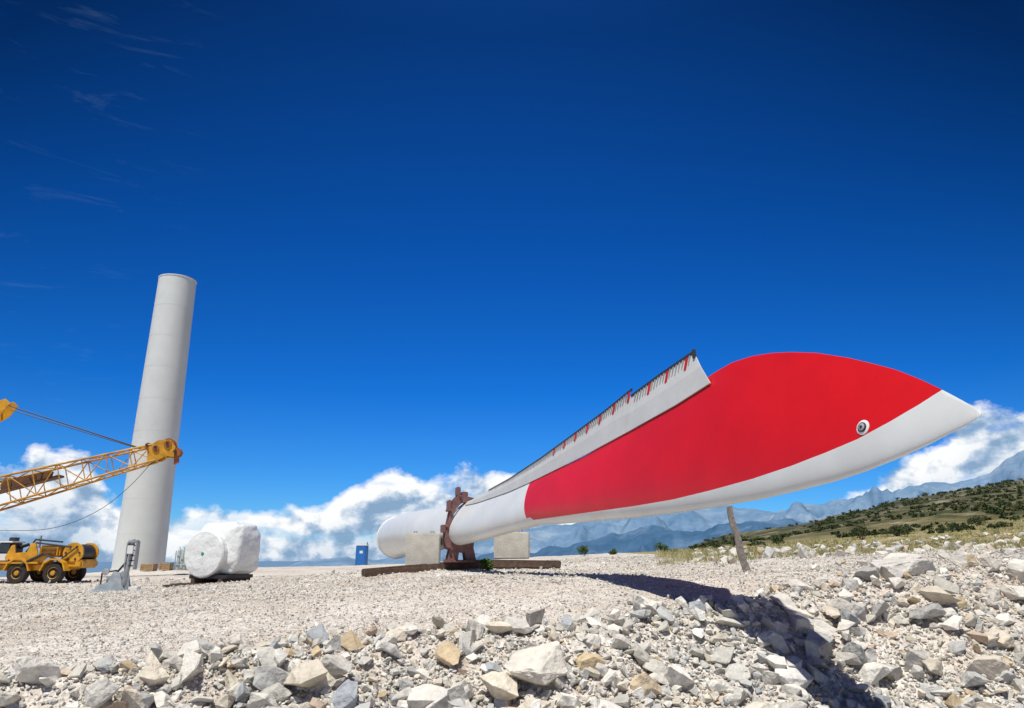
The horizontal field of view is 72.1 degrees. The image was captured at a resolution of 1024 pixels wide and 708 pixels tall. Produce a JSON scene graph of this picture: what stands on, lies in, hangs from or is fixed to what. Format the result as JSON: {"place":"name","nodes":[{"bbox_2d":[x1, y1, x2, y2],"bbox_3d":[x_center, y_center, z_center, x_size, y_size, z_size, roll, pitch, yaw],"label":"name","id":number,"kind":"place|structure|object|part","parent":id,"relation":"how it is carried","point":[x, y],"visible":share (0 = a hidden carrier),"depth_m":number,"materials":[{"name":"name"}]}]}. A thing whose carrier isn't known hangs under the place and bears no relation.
{"place":"outdoors","nodes":[
{"label":"outdoors","id":0,"kind":"place"},
{"bbox_2d":[0,480,1023,707],"bbox_3d":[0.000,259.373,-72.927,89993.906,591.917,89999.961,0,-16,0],"label":"ground","id":1,"kind":"structure","parent":0,"point":[268,569],"depth_m":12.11,"materials":[{"name":"beige gravel"}]},
{"bbox_2d":[0,536,98,583],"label":"crane carrier truck","id":2,"kind":"object","parent":1,"relation":"on","point":[18,564],"visible":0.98,"depth_m":43.20,"materials":[{"name":"metal"}]},
{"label":"cab window","id":3,"kind":"part","parent":2,"relation":"part of","materials":[{"name":"black glass"}]},
{"bbox_2d":[0,399,182,530],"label":"lattice boom crane","id":4,"kind":"object","parent":1,"relation":"on","point":[158,451],"visible":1,"depth_m":48.27,"materials":[{"name":"metal"}]},
{"bbox_2d":[89,539,140,591],"bbox_3d":[-17.508,9.492,31.560,2.064,2.306,1.154,2,-16,-8],"label":"hydraulic jack stand","id":5,"kind":"object","parent":1,"relation":"on","point":[117,580],"visible":0.93,"depth_m":31.42,"materials":[{"name":"metal"}]},
{"bbox_2d":[140,564,157,570],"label":"wooden crate","id":6,"kind":"object","parent":1,"relation":"on","point":[148,567],"visible":1,"depth_m":55.16,"materials":[{"name":"brown wood"}]},
{"bbox_2d":[110,273,196,570],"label":"wind turbine tower","id":7,"kind":"structure","parent":1,"relation":"on","point":[145,513],"depth_m":61.41,"materials":[{"name":"metal"}]},
{"bbox_2d":[159,563,173,570],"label":"wooden crate","id":8,"kind":"object","parent":1,"relation":"on","point":[166,566],"visible":1,"depth_m":55.76,"materials":[{"name":"brown wood"}]},
{"bbox_2d":[173,547,186,569],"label":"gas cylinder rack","id":9,"kind":"object","parent":1,"relation":"on","point":[182,565],"visible":0.52,"depth_m":57.01,"materials":[{"name":"grey metal"}]},
{"bbox_2d":[162,581,224,587],"bbox_3d":[-15.290,11.956,36.472,4.865,0.430,2.216,5,-16,-17],"label":"timber sleeper","id":10,"kind":"object","parent":1,"relation":"on","point":[174,584],"visible":0.2,"depth_m":35.30,"materials":[{"name":"wood"}]},
{"bbox_2d":[184,522,260,583],"bbox_3d":[-15.384,10.617,37.647,2.955,3.194,2.741,-4,-16,15],"label":"wrapped turbine hub","id":11,"kind":"object","parent":10,"relation":"on","point":[223,551],"visible":1,"depth_m":36.67,"materials":[{"name":"plastic"}]},
{"bbox_2d":[331,679,357,707],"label":"boulder","id":12,"kind":"object","parent":1,"relation":"on","point":[345,695],"visible":0.99,"depth_m":8.17,"materials":[{"name":"stone"}]},
{"bbox_2d":[355,542,368,565],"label":"portable toilet","id":13,"kind":"object","parent":1,"relation":"on","point":[361,557],"visible":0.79,"depth_m":76.42,"materials":[{"name":"blue plastic"}]},
{"bbox_2d":[357,547,364,564],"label":"door","id":14,"kind":"structure","parent":13,"relation":"in","point":[360,556],"depth_m":76.30,"materials":[{"name":"blue plastic"}]},
{"bbox_2d":[361,560,480,576],"bbox_3d":[-3.026,7.384,24.242,4.171,0.549,1.038,6,-17,-19],"label":"timber sleeper","id":15,"kind":"object","parent":1,"relation":"on","point":[371,572],"visible":0.7,"depth_m":23.75,"materials":[{"name":"brown wood"}]},
{"bbox_2d":[405,531,440,564],"bbox_3d":[-3.150,6.943,25.056,1.215,1.229,0.814,1,-16,-4],"label":"concrete block","id":16,"kind":"object","parent":15,"relation":"on","point":[423,548],"depth_m":24.68,"materials":[{"name":"concrete"}]},
{"bbox_2d":[440,487,477,562],"bbox_3d":[-1.800,5.888,24.341,1.313,2.522,0.605,5,-16,-17],"label":"blade clamp","id":17,"kind":"object","parent":15,"relation":"on","point":[454,550],"visible":0.77,"depth_m":24.03,"materials":[{"name":"metal"}]},
{"bbox_2d":[376,349,981,558],"bbox_3d":[-1.279,4.619,21.864,2.139,3.635,33.733,5,-16,-16],"label":"wind turbine blade","id":18,"kind":"object","parent":17,"relation":"on","point":[685,434],"visible":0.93,"depth_m":10.38,"materials":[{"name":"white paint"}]},
{"bbox_2d":[406,684,444,707],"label":"boulder","id":19,"kind":"object","parent":1,"relation":"on","point":[422,696],"visible":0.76,"depth_m":8.38,"materials":[{"name":"stone"}]},
{"bbox_2d":[478,558,493,570],"bbox_3d":[-0.863,7.106,23.611,0.557,0.519,0.623,0,-16,0],"label":"bush","id":20,"kind":"object","parent":1,"relation":"on","point":[486,563],"visible":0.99,"depth_m":23.50,"materials":[{"name":"green plant"}]},
{"bbox_2d":[0,547,1023,707],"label":"rubble","id":21,"kind":"object","parent":1,"relation":"on","point":[461,693],"visible":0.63,"depth_m":9.27,"materials":[{"name":"stone"}]},
{"bbox_2d":[478,559,560,568],"bbox_3d":[0.065,7.566,25.398,3.331,0.314,1.517,0,-16,0],"label":"timber sleeper","id":22,"kind":"object","parent":1,"relation":"on","point":[526,564],"visible":0.59,"depth_m":24.68,"materials":[{"name":"wood"}]},
{"bbox_2d":[494,530,529,558],"bbox_3d":[-0.001,7.050,26.069,1.310,1.036,0.805,-1,-16,3],"label":"concrete block","id":23,"kind":"object","parent":22,"relation":"on","point":[514,545],"depth_m":25.67,"materials":[{"name":"concrete"}]},
{"bbox_2d":[504,641,567,686],"bbox_3d":[0.293,3.867,8.765,0.788,0.546,0.683,0,-16,0],"label":"boulder","id":24,"kind":"object","parent":1,"relation":"on","point":[543,665],"visible":0.96,"depth_m":8.63,"materials":[{"name":"stone"}]},
{"bbox_2d":[576,545,589,555],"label":"bush","id":25,"kind":"object","parent":1,"relation":"on","point":[584,549],"visible":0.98,"depth_m":54.70,"materials":[{"name":"green plant"}]},
{"bbox_2d":[575,653,605,670],"bbox_3d":[0.964,3.910,8.873,0.409,0.250,0.279,-7,-17,23],"label":"boulder","id":26,"kind":"object","parent":1,"relation":"on","point":[586,660],"visible":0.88,"depth_m":8.79,"materials":[{"name":"stone"}]},
{"bbox_2d":[608,548,616,554],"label":"bush","id":27,"kind":"object","parent":1,"relation":"on","point":[613,551],"visible":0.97,"depth_m":57.66,"materials":[{"name":"green plant"}]},
{"bbox_2d":[630,672,661,696],"bbox_3d":[1.683,4.133,8.822,0.359,0.337,0.453,-13,-20,38],"label":"boulder","id":28,"kind":"object","parent":1,"relation":"on","point":[646,682],"visible":0.73,"depth_m":8.66,"materials":[{"name":"stone"}]},
{"bbox_2d":[654,542,669,550],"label":"bush","id":29,"kind":"object","parent":1,"relation":"on","point":[662,547],"visible":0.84,"depth_m":55.79,"materials":[{"name":"green plant"}]},
{"bbox_2d":[726,505,750,571],"bbox_3d":[6.248,5.156,19.347,0.526,1.980,0.117,-2,-16,7],"label":"wooden post","id":30,"kind":"object","parent":1,"relation":"on","point":[739,547],"visible":0.86,"depth_m":19.32,"materials":[{"name":"grey wood"}]},
{"bbox_2d":[744,701,775,707],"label":"boulder","id":31,"kind":"object","parent":1,"relation":"on","point":[755,704],"visible":1,"depth_m":8.17,"materials":[{"name":"stone"}]},
{"bbox_2d":[775,664,813,688],"bbox_3d":[3.608,4.156,9.015,0.488,0.329,0.223,3,-16,-10],"label":"boulder","id":32,"kind":"object","parent":1,"relation":"on","point":[802,677],"visible":0.67,"depth_m":8.96,"materials":[{"name":"stone"}]},
{"bbox_2d":[804,629,832,658],"bbox_3d":[4.241,4.080,9.817,0.547,0.431,0.320,13,-20,-38],"label":"boulder","id":33,"kind":"object","parent":1,"relation":"on","point":[813,640],"visible":0.59,"depth_m":9.69,"materials":[{"name":"stone"}]},
{"bbox_2d":[652,519,1023,564],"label":"dry grass","id":34,"kind":"structure","parent":1,"relation":"on","point":[686,554],"depth_m":45.84,"materials":[{"name":"beige plant"}]},
{"bbox_2d":[688,478,1023,548],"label":"hillside shrubs","id":35,"kind":"object","parent":1,"relation":"on","point":[991,509],"visible":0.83,"depth_m":156.40,"materials":[{"name":"green plant"}]},
{"bbox_2d":[692,530,1023,565],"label":"field stones","id":36,"kind":"object","parent":1,"relation":"on","point":[770,553],"visible":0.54,"depth_m":28.82,"materials":[{"name":"stone"}]},
{"bbox_2d":[848,524,871,539],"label":"bush","id":37,"kind":"object","parent":1,"relation":"on","point":[860,532],"visible":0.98,"depth_m":75.47,"materials":[{"name":"green plant"}]},
{"bbox_2d":[853,603,867,620],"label":"boulder","id":38,"kind":"object","parent":1,"relation":"on","point":[860,611],"visible":0.62,"depth_m":10.81,"materials":[{"name":"stone"}]},
{"bbox_2d":[884,523,909,536],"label":"bush","id":39,"kind":"object","parent":1,"relation":"on","point":[896,531],"visible":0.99,"depth_m":77.51,"materials":[{"name":"green plant"}]},
{"bbox_2d":[870,559,935,577],"bbox_3d":[6.897,3.757,12.345,1.194,0.326,0.762,0,-16,0],"label":"boulder","id":40,"kind":"object","parent":1,"relation":"on","point":[911,567],"visible":0.63,"depth_m":12.10,"materials":[{"name":"stone"}]},
{"bbox_2d":[883,553,922,559],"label":"boulder","id":41,"kind":"object","parent":1,"relation":"on","point":[901,556],"visible":0.48,"depth_m":13.55,"materials":[{"name":"stone"}]},
{"bbox_2d":[947,522,970,529],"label":"bush","id":42,"kind":"object","parent":1,"relation":"on","point":[963,525],"visible":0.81,"depth_m":81.72,"materials":[{"name":"green plant"}]},
{"bbox_2d":[953,705,969,707],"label":"boulder","id":43,"kind":"object","parent":1,"relation":"on","point":[960,706],"visible":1,"depth_m":8.17,"materials":[{"name":"stone"}]},
{"bbox_2d":[967,515,987,525],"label":"bush","id":44,"kind":"object","parent":1,"relation":"on","point":[977,519],"visible":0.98,"depth_m":87.33,"materials":[{"name":"green plant"}]},
{"bbox_2d":[964,655,1009,679],"bbox_3d":[6.378,4.249,9.511,0.604,0.329,0.344,0,-16,0],"label":"boulder","id":45,"kind":"object","parent":1,"relation":"on","point":[991,667],"visible":0.84,"depth_m":9.39,"materials":[{"name":"stone"}]},
{"bbox_2d":[989,628,1014,648],"bbox_3d":[7.215,4.192,10.357,0.460,0.308,0.341,5,-17,-19],"label":"boulder","id":46,"kind":"object","parent":1,"relation":"on","point":[1006,640],"visible":0.7,"depth_m":10.21,"materials":[{"name":"stone"}]},
{"bbox_2d":[1000,585,1023,600],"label":"boulder","id":47,"kind":"object","parent":1,"relation":"on","point":[1013,593],"visible":0.88,"depth_m":11.45,"materials":[{"name":"stone"}]},
{"bbox_2d":[0,0,1023,561],"label":"sky","id":48,"kind":"structure","parent":0,"point":[425,244],"materials":[{"name":"blue"}]},
{"bbox_2d":[287,450,1023,566],"bbox_3d":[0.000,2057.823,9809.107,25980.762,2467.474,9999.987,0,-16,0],"label":"mountain range","id":49,"kind":"structure","parent":0,"point":[566,535],"depth_m":12419.26,"materials":[{"name":"stone"}]},
{"bbox_2d":[476,478,1009,559],"bbox_3d":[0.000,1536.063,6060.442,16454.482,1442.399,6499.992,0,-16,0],"label":"mountain range","id":50,"kind":"structure","parent":0,"point":[644,539],"depth_m":8462.69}
]}

